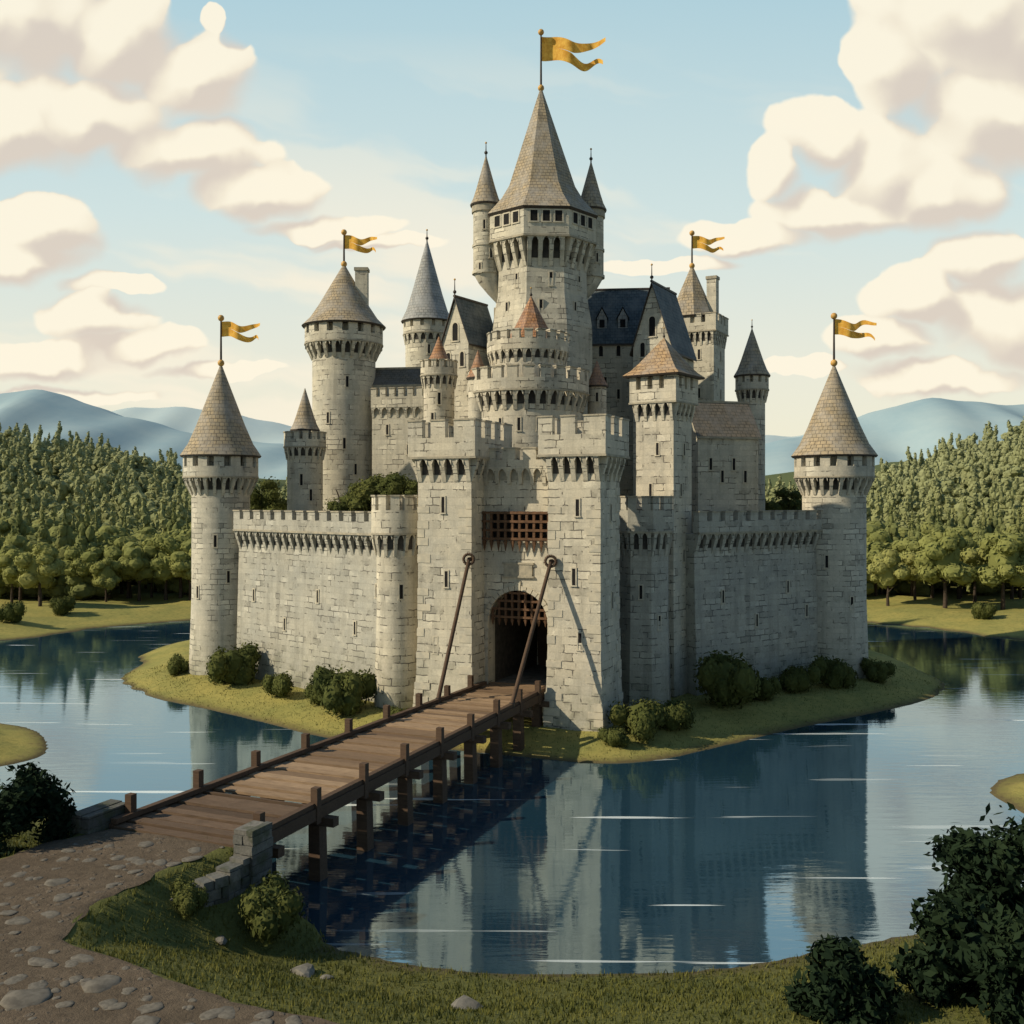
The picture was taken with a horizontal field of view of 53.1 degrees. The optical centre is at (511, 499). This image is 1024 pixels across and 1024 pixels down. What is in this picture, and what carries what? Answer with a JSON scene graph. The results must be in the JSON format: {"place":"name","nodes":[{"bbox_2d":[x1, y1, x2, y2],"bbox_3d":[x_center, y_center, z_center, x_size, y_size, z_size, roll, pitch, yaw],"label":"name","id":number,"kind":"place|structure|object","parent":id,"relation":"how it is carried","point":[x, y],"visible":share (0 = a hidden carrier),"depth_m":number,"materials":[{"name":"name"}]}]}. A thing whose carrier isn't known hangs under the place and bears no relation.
{"place":"outdoors","nodes":[
{"label":"outdoors","id":0,"kind":"place"},
{"bbox_2d":[0,829,338,1023],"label":"path","id":1,"kind":"structure","parent":0,"point":[47,935],"depth_m":35.82,"materials":[{"name":"soil"}]},
{"bbox_2d":[0,987,52,1009],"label":"rock","id":2,"kind":"object","parent":1,"relation":"on","point":[17,999],"visible":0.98,"depth_m":31.35,"materials":[{"name":"stone"}]},
{"bbox_2d":[80,974,121,992],"bbox_3d":[-13.021,15.370,32.483,1.100,0.291,1.249,0,0,42],"label":"rock","id":3,"kind":"object","parent":1,"relation":"on","point":[105,982],"visible":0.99,"depth_m":32.31,"materials":[{"name":"stone"}]},
{"bbox_2d":[131,1015,160,1023],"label":"path stone","id":4,"kind":"object","parent":1,"relation":"on","point":[145,1019],"visible":1,"depth_m":30.18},
{"bbox_2d":[199,1008,224,1019],"bbox_3d":[-8.950,15.364,30.633,0.723,0.107,0.744,0,0,-3],"label":"path stone","id":5,"kind":"object","parent":1,"relation":"on","point":[210,1014],"visible":1,"depth_m":30.52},
{"bbox_2d":[111,407,803,443],"bbox_3d":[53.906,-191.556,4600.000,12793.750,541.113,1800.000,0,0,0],"label":"hills","id":6,"kind":"structure","parent":0,"point":[184,419],"depth_m":4444.44,"materials":[{"name":"blue"}]},
{"bbox_2d":[0,621,1023,973],"bbox_3d":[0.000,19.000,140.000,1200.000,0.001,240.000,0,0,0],"label":"water","id":7,"kind":"structure","parent":0,"point":[774,847],"depth_m":60.90,"materials":[{"name":"liquid"}]},
{"bbox_2d":[0,461,1023,1023],"bbox_3d":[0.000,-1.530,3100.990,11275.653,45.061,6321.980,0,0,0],"label":"ground","id":8,"kind":"structure","parent":0,"point":[26,743],"depth_m":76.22,"materials":[{"name":"green plant"}]},
{"bbox_2d":[0,548,26,603],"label":"round tree","id":9,"kind":"object","parent":8,"relation":"on","point":[10,571],"visible":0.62,"depth_m":169.89,"materials":[{"name":"green plant"}]},
{"bbox_2d":[0,600,26,622],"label":"bush","id":10,"kind":"object","parent":8,"relation":"on","point":[12,612],"visible":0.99,"depth_m":147.03,"materials":[{"name":"green plant"}]},
{"bbox_2d":[0,516,30,537],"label":"forest tree","id":11,"kind":"object","parent":8,"relation":"on","point":[5,525],"visible":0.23,"depth_m":226.29,"materials":[{"name":"green plant"}]},
{"bbox_2d":[10,502,28,537],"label":"pine tree","id":12,"kind":"object","parent":8,"relation":"on","point":[21,524],"visible":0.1,"depth_m":191.53,"materials":[{"name":"green plant"}]},
{"bbox_2d":[0,534,39,600],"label":"forest tree","id":13,"kind":"object","parent":8,"relation":"on","point":[23,543],"visible":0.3,"depth_m":176.82,"materials":[{"name":"green plant"}]},
{"bbox_2d":[22,508,52,597],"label":"pine tree","id":14,"kind":"object","parent":8,"relation":"on","point":[43,533],"visible":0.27,"depth_m":184.54,"materials":[{"name":"green plant"}]},
{"bbox_2d":[0,761,77,857],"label":"bush","id":15,"kind":"object","parent":8,"relation":"on","point":[29,795],"visible":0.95,"depth_m":46.32,"materials":[{"name":"green plant"}]},
{"bbox_2d":[13,541,65,605],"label":"round tree","id":16,"kind":"object","parent":8,"relation":"on","point":[42,564],"visible":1,"depth_m":163.01,"materials":[{"name":"green plant"}]},
{"bbox_2d":[41,504,75,597],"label":"pine tree","id":17,"kind":"object","parent":8,"relation":"on","point":[65,539],"visible":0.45,"depth_m":181.73,"materials":[{"name":"green plant"}]},
{"bbox_2d":[49,595,75,615],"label":"bush","id":18,"kind":"object","parent":8,"relation":"on","point":[63,606],"visible":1,"depth_m":157.89,"materials":[{"name":"green plant"}]},
{"bbox_2d":[64,546,100,599],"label":"round tree","id":19,"kind":"object","parent":8,"relation":"on","point":[78,562],"visible":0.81,"depth_m":175.78,"materials":[{"name":"green plant"}]},
{"bbox_2d":[64,503,110,599],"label":"pine tree","id":20,"kind":"object","parent":8,"relation":"on","point":[80,588],"visible":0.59,"depth_m":177.91,"materials":[{"name":"green plant"}]},
{"bbox_2d":[87,535,123,598],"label":"forest tree","id":21,"kind":"object","parent":8,"relation":"on","point":[106,548],"visible":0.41,"depth_m":178.01,"materials":[{"name":"green plant"}]},
{"bbox_2d":[89,557,122,601],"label":"round tree","id":22,"kind":"object","parent":8,"relation":"on","point":[104,574],"visible":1,"depth_m":173.00,"materials":[{"name":"green plant"}]},
{"bbox_2d":[95,525,119,546],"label":"forest tree","id":23,"kind":"object","parent":8,"relation":"on","point":[103,533],"visible":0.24,"depth_m":187.50,"materials":[{"name":"green plant"}]},
{"bbox_2d":[112,533,153,597],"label":"forest tree","id":24,"kind":"object","parent":8,"relation":"on","point":[120,542],"visible":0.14,"depth_m":181.10,"materials":[{"name":"green plant"}]},
{"bbox_2d":[117,541,158,600],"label":"forest tree","id":25,"kind":"object","parent":8,"relation":"on","point":[135,558],"visible":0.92,"depth_m":176.70,"materials":[{"name":"green plant"}]},
{"bbox_2d":[141,531,175,599],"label":"round tree","id":26,"kind":"object","parent":8,"relation":"on","point":[159,566],"visible":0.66,"depth_m":176.91,"materials":[{"name":"green plant"}]},
{"bbox_2d":[153,501,180,591],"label":"pine tree","id":27,"kind":"object","parent":8,"relation":"on","point":[172,524],"visible":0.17,"depth_m":191.22,"materials":[{"name":"green plant"}]},
{"bbox_2d":[69,799,272,907],"bbox_3d":[-16.096,17.351,45.331,10.236,6.298,5.177,0,0,27],"label":"bridge abutment","id":28,"kind":"object","parent":8,"relation":"on","point":[245,866],"visible":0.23,"depth_m":44.13,"materials":[{"name":"stone"}]},
{"bbox_2d":[155,530,190,597],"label":"forest tree","id":29,"kind":"object","parent":8,"relation":"on","point":[176,545],"visible":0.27,"depth_m":178.10,"materials":[{"name":"green plant"}]},
{"bbox_2d":[166,653,188,676],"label":"bush","id":30,"kind":"object","parent":8,"relation":"on","point":[177,663],"visible":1,"depth_m":105.37,"materials":[{"name":"green plant"}]},
{"bbox_2d":[169,524,188,594],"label":"pine tree","id":31,"kind":"object","parent":8,"relation":"on","point":[174,584],"visible":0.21,"depth_m":182.33,"materials":[{"name":"green plant"}]},
{"bbox_2d":[169,549,190,599],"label":"round tree","id":32,"kind":"object","parent":8,"relation":"on","point":[180,563],"visible":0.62,"depth_m":174.70,"materials":[{"name":"green plant"}]},
{"bbox_2d":[170,529,190,577],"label":"forest tree","id":33,"kind":"object","parent":8,"relation":"on","point":[185,545],"visible":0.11,"depth_m":177.85,"materials":[{"name":"green plant"}]},
{"bbox_2d":[171,876,209,918],"bbox_3d":[-13.239,16.119,41.518,1.693,1.413,1.460,0,0,26],"label":"bush","id":34,"kind":"object","parent":8,"relation":"on","point":[188,898],"visible":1,"depth_m":41.19,"materials":[{"name":"green plant"}]},
{"bbox_2d":[180,315,260,674],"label":"tower","id":35,"kind":"structure","parent":8,"relation":"on","point":[220,454],"depth_m":104.37,"materials":[{"name":"stone"}]},
{"bbox_2d":[205,641,261,686],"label":"bush","id":36,"kind":"object","parent":8,"relation":"on","point":[238,666],"visible":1,"depth_m":98.27,"materials":[{"name":"green plant"}]},
{"bbox_2d":[250,476,286,509],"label":"courtyard tree","id":37,"kind":"object","parent":8,"relation":"on","point":[267,498],"visible":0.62,"depth_m":120.53,"materials":[{"name":"green plant"}]},
{"bbox_2d":[238,869,304,946],"bbox_3d":[-10.108,17.034,42.599,2.858,2.461,3.313,0,0,-42],"label":"bush","id":38,"kind":"object","parent":8,"relation":"on","point":[272,907],"visible":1,"depth_m":41.68,"materials":[{"name":"green plant"}]},
{"bbox_2d":[261,671,293,699],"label":"bush","id":39,"kind":"object","parent":8,"relation":"on","point":[280,685],"visible":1,"depth_m":92.53,"materials":[{"name":"green plant"}]},
{"bbox_2d":[290,963,314,977],"bbox_3d":[-8.099,18.309,39.677,0.935,0.461,1.198,0,0,-19],"label":"rock","id":40,"kind":"object","parent":8,"relation":"on","point":[307,970],"visible":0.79,"depth_m":39.56,"materials":[{"name":"stone"}]},
{"bbox_2d":[232,510,375,701],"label":"curtain wall","id":41,"kind":"structure","parent":8,"relation":"on","point":[306,605],"depth_m":96.56,"materials":[{"name":"grey stone"}]},
{"bbox_2d":[283,389,326,510],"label":"stair turret","id":42,"kind":"object","parent":8,"relation":"on","point":[304,447],"visible":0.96,"depth_m":109.46,"materials":[{"name":"stone"}]},
{"bbox_2d":[303,682,320,706],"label":"bush","id":43,"kind":"object","parent":8,"relation":"on","point":[310,693],"visible":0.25,"depth_m":89.36,"materials":[{"name":"green plant"}]},
{"bbox_2d":[109,675,548,881],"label":"wooden bridge","id":44,"kind":"structure","parent":8,"relation":"on","point":[319,781],"depth_m":57.87,"materials":[{"name":"brown wood"}]},
{"bbox_2d":[435,553,474,703],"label":"drawbridge pole","id":45,"kind":"object","parent":44,"relation":"attached to","point":[468,563],"visible":0.98,"depth_m":80.16,"materials":[{"name":"wood"}]},
{"bbox_2d":[309,663,376,716],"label":"bush","id":46,"kind":"object","parent":8,"relation":"on","point":[347,693],"visible":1,"depth_m":85.92,"materials":[{"name":"green plant"}]},
{"bbox_2d":[302,229,385,510],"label":"great round tower","id":47,"kind":"structure","parent":8,"relation":"on","point":[343,326],"depth_m":114.83,"materials":[{"name":"stone"}]},
{"bbox_2d":[322,482,368,510],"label":"courtyard tree","id":48,"kind":"object","parent":8,"relation":"on","point":[334,505],"visible":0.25,"depth_m":99.65,"materials":[{"name":"green plant"}]},
{"bbox_2d":[344,473,387,510],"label":"courtyard tree","id":49,"kind":"object","parent":8,"relation":"on","point":[360,500],"visible":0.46,"depth_m":97.01,"materials":[{"name":"green plant"}]},
{"bbox_2d":[370,495,417,709],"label":"wall turret","id":50,"kind":"object","parent":8,"relation":"on","point":[394,519],"depth_m":87.04,"materials":[{"name":"stone"}]},
{"bbox_2d":[370,386,423,481],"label":"wall","id":51,"kind":"structure","parent":8,"relation":"on","point":[392,413],"depth_m":114.29,"materials":[{"name":"stone"}]},
{"bbox_2d":[372,367,421,396],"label":"hall","id":52,"kind":"structure","parent":8,"relation":"on","point":[396,377],"depth_m":117.45,"materials":[{"name":"tile"}]},
{"bbox_2d":[376,472,417,494],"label":"courtyard tree","id":53,"kind":"object","parent":8,"relation":"on","point":[396,483],"visible":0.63,"depth_m":95.63,"materials":[{"name":"green plant"}]},
{"bbox_2d":[401,229,448,366],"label":"spire tower","id":54,"kind":"structure","parent":8,"relation":"on","point":[424,319],"depth_m":135.71,"materials":[{"name":"stone"}]},
{"bbox_2d":[420,337,457,425],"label":"stair turret","id":55,"kind":"object","parent":8,"relation":"on","point":[438,376],"visible":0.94,"depth_m":104.60,"materials":[{"name":"stone"}]},
{"bbox_2d":[441,278,492,418],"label":"chapel","id":56,"kind":"structure","parent":8,"relation":"on","point":[468,325],"depth_m":111.02,"materials":[{"name":"stone"}]},
{"bbox_2d":[451,995,482,1008],"bbox_3d":[-1.552,17.513,35.384,1.071,0.503,0.913,0,0,-18],"label":"rock","id":57,"kind":"object","parent":8,"relation":"on","point":[463,1002],"visible":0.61,"depth_m":35.34,"materials":[{"name":"stone"}]},
{"bbox_2d":[466,351,483,418],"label":"turret","id":58,"kind":"object","parent":8,"relation":"on","point":[474,411],"visible":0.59,"depth_m":98.36,"materials":[{"name":"stone"}]},
{"bbox_2d":[0,416,1023,533],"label":"forest","id":59,"kind":"object","parent":8,"relation":"on","point":[146,491],"visible":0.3,"depth_m":333.65,"materials":[{"name":"plant"}]},
{"bbox_2d":[407,414,629,731],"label":"gatehouse","id":60,"kind":"object","parent":8,"relation":"on","point":[499,509],"visible":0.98,"depth_m":83.58,"materials":[{"name":"stone"}]},
{"bbox_2d":[509,555,556,706],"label":"drawbridge pole","id":61,"kind":"object","parent":60,"relation":"attached to","point":[549,565],"visible":0.98,"depth_m":77.83,"materials":[{"name":"wood"}]},
{"bbox_2d":[537,605,547,664],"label":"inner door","id":62,"kind":"structure","parent":60,"relation":"in","point":[542,633],"depth_m":95.42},
{"bbox_2d":[466,287,589,664],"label":"drum tower","id":63,"kind":"structure","parent":8,"relation":"on","point":[522,381],"depth_m":96.84,"materials":[{"name":"stone"}]},
{"bbox_2d":[123,664,941,759],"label":"grass","id":64,"kind":"structure","parent":8,"relation":"on","point":[542,720],"depth_m":91.22,"materials":[{"name":"plant"}]},
{"bbox_2d":[470,29,606,419],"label":"keep","id":65,"kind":"structure","parent":8,"relation":"on","point":[538,227],"depth_m":109.77,"materials":[{"name":"stone"}]},
{"bbox_2d":[588,361,607,413],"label":"turret","id":66,"kind":"object","parent":8,"relation":"on","point":[598,385],"visible":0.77,"depth_m":102.21,"materials":[{"name":"stone"}]},
{"bbox_2d":[596,726,630,747],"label":"bush","id":67,"kind":"object","parent":8,"relation":"on","point":[614,737],"visible":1,"depth_m":76.22,"materials":[{"name":"green plant"}]},
{"bbox_2d":[588,287,669,495],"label":"great hall","id":68,"kind":"structure","parent":8,"relation":"on","point":[615,314],"depth_m":117.81,"materials":[{"name":"tile"}]},
{"bbox_2d":[606,697,667,742],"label":"bush","id":69,"kind":"object","parent":8,"relation":"on","point":[642,719],"visible":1,"depth_m":77.86,"materials":[{"name":"green plant"}]},
{"bbox_2d":[619,496,674,707],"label":"wall turret","id":70,"kind":"object","parent":8,"relation":"on","point":[646,529],"depth_m":87.56,"materials":[{"name":"grey stone"}]},
{"bbox_2d":[622,327,704,697],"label":"square tower","id":71,"kind":"structure","parent":8,"relation":"on","point":[663,376],"depth_m":93.39,"materials":[{"name":"stone"}]},
{"bbox_2d":[630,264,696,495],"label":"gabled hall","id":72,"kind":"structure","parent":8,"relation":"on","point":[661,309],"depth_m":111.38,"materials":[{"name":"tile"}]},
{"bbox_2d":[647,315,656,337],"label":"window","id":73,"kind":"structure","parent":72,"relation":"in","point":[652,321],"depth_m":110.66,"materials":[{"name":"glass"}]},
{"bbox_2d":[652,699,695,731],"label":"bush","id":74,"kind":"object","parent":8,"relation":"on","point":[678,713],"visible":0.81,"depth_m":80.13,"materials":[{"name":"green plant"}]},
{"bbox_2d":[677,230,728,400],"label":"square tower","id":75,"kind":"structure","parent":8,"relation":"on","point":[706,321],"depth_m":126.13,"materials":[{"name":"stone"}]},
{"bbox_2d":[692,400,761,532],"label":"hall","id":76,"kind":"structure","parent":8,"relation":"on","point":[726,435],"depth_m":104.77,"materials":[{"name":"stone"}]},
{"bbox_2d":[693,650,760,708],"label":"bush","id":77,"kind":"object","parent":8,"relation":"on","point":[725,680],"visible":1,"depth_m":86.83,"materials":[{"name":"green plant"}]},
{"bbox_2d":[734,326,770,509],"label":"stair turret","id":78,"kind":"object","parent":8,"relation":"on","point":[752,375],"visible":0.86,"depth_m":114.76,"materials":[{"name":"stone"}]},
{"bbox_2d":[686,510,822,695],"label":"curtain wall","id":79,"kind":"structure","parent":8,"relation":"on","point":[751,585],"depth_m":97.68,"materials":[{"name":"grey stone"}]},
{"bbox_2d":[753,675,782,700],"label":"bush","id":80,"kind":"object","parent":8,"relation":"on","point":[770,687],"visible":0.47,"depth_m":90.57,"materials":[{"name":"green plant"}]},
{"bbox_2d":[765,487,801,509],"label":"courtyard tree","id":81,"kind":"object","parent":8,"relation":"on","point":[787,503],"visible":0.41,"depth_m":116.78,"materials":[{"name":"green plant"}]},
{"bbox_2d":[777,663,823,693],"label":"bush","id":82,"kind":"object","parent":8,"relation":"on","point":[797,679],"visible":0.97,"depth_m":94.20,"materials":[{"name":"green plant"}]},
{"bbox_2d":[791,313,877,678],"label":"tower","id":83,"kind":"structure","parent":8,"relation":"on","point":[834,454],"depth_m":102.19,"materials":[{"name":"stone"}]},
{"bbox_2d":[811,655,858,689],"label":"bush","id":84,"kind":"object","parent":8,"relation":"on","point":[837,672],"visible":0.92,"depth_m":96.53,"materials":[{"name":"green plant"}]},
{"bbox_2d":[782,933,903,1023],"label":"bush","id":85,"kind":"object","parent":8,"relation":"on","point":[843,977],"visible":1,"depth_m":30.79,"materials":[{"name":"green plant"}]},
{"bbox_2d":[867,542,886,595],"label":"forest tree","id":86,"kind":"object","parent":8,"relation":"on","point":[876,547],"visible":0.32,"depth_m":181.12,"materials":[{"name":"green plant"}]},
{"bbox_2d":[859,657,896,683],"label":"bush","id":87,"kind":"object","parent":8,"relation":"on","point":[879,671],"visible":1,"depth_m":100.58,"materials":[{"name":"green plant"}]},
{"bbox_2d":[867,524,893,548],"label":"forest tree","id":88,"kind":"object","parent":8,"relation":"on","point":[874,533],"visible":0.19,"depth_m":186.65,"materials":[{"name":"green plant"}]},
{"bbox_2d":[867,547,910,605],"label":"round tree","id":89,"kind":"object","parent":8,"relation":"on","point":[886,570],"visible":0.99,"depth_m":169.13,"materials":[{"name":"green plant"}]},
{"bbox_2d":[879,505,900,587],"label":"pine tree","id":90,"kind":"object","parent":8,"relation":"on","point":[892,528],"visible":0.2,"depth_m":200.91,"materials":[{"name":"green plant"}]},
{"bbox_2d":[891,536,920,595],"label":"forest tree","id":91,"kind":"object","parent":8,"relation":"on","point":[908,544],"visible":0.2,"depth_m":180.25,"materials":[{"name":"green plant"}]},
{"bbox_2d":[898,549,924,599],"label":"round tree","id":92,"kind":"object","parent":8,"relation":"on","point":[907,557],"visible":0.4,"depth_m":173.80,"materials":[{"name":"green plant"}]},
{"bbox_2d":[893,520,930,596],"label":"pine tree","id":93,"kind":"object","parent":8,"relation":"on","point":[902,587],"visible":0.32,"depth_m":184.05,"materials":[{"name":"green plant"}]},
{"bbox_2d":[934,507,953,589],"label":"pine tree","id":94,"kind":"object","parent":8,"relation":"on","point":[938,526],"visible":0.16,"depth_m":192.98,"materials":[{"name":"green plant"}]},
{"bbox_2d":[912,529,977,607],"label":"round tree","id":95,"kind":"object","parent":8,"relation":"on","point":[937,559],"visible":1,"depth_m":164.71,"materials":[{"name":"green plant"}]},
{"bbox_2d":[888,889,1023,1023],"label":"bush","id":96,"kind":"object","parent":8,"relation":"on","point":[962,948],"visible":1,"depth_m":32.05,"materials":[{"name":"green plant"}]},
{"bbox_2d":[956,497,972,528],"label":"pine tree","id":97,"kind":"object","parent":8,"relation":"on","point":[964,519],"visible":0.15,"depth_m":226.04,"materials":[{"name":"green plant"}]},
{"bbox_2d":[953,526,976,598],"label":"forest tree","id":98,"kind":"object","parent":8,"relation":"on","point":[967,534],"visible":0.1,"depth_m":180.46,"materials":[{"name":"green plant"}]},
{"bbox_2d":[923,802,1023,923],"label":"bush","id":99,"kind":"object","parent":8,"relation":"on","point":[991,866],"visible":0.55,"depth_m":36.84,"materials":[{"name":"green plant"}]},
{"bbox_2d":[960,546,987,602],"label":"round tree","id":100,"kind":"object","parent":8,"relation":"on","point":[973,557],"visible":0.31,"depth_m":171.63,"materials":[{"name":"green plant"}]},
{"bbox_2d":[965,526,1000,594],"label":"pine tree","id":101,"kind":"object","parent":8,"relation":"on","point":[984,589],"visible":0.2,"depth_m":185.62,"materials":[{"name":"green plant"}]},
{"bbox_2d":[971,602,996,618],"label":"bush","id":102,"kind":"object","parent":8,"relation":"on","point":[979,610],"visible":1,"depth_m":152.46,"materials":[{"name":"green plant"}]},
{"bbox_2d":[986,500,997,532],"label":"pine tree","id":103,"kind":"object","parent":8,"relation":"on","point":[992,521],"visible":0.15,"depth_m":228.40,"materials":[{"name":"green plant"}]},
{"bbox_2d":[975,530,1023,609],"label":"round tree","id":104,"kind":"object","parent":8,"relation":"on","point":[1004,559],"visible":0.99,"depth_m":162.87,"materials":[{"name":"green plant"}]},
{"bbox_2d":[0,389,1023,479],"bbox_3d":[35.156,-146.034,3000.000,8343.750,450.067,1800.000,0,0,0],"label":"mountains","id":105,"kind":"structure","parent":0,"point":[892,434],"depth_m":2753.64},
{"bbox_2d":[0,0,1023,436],"label":"sky","id":106,"kind":"structure","parent":0,"point":[168,168],"materials":[{"name":"blue"}]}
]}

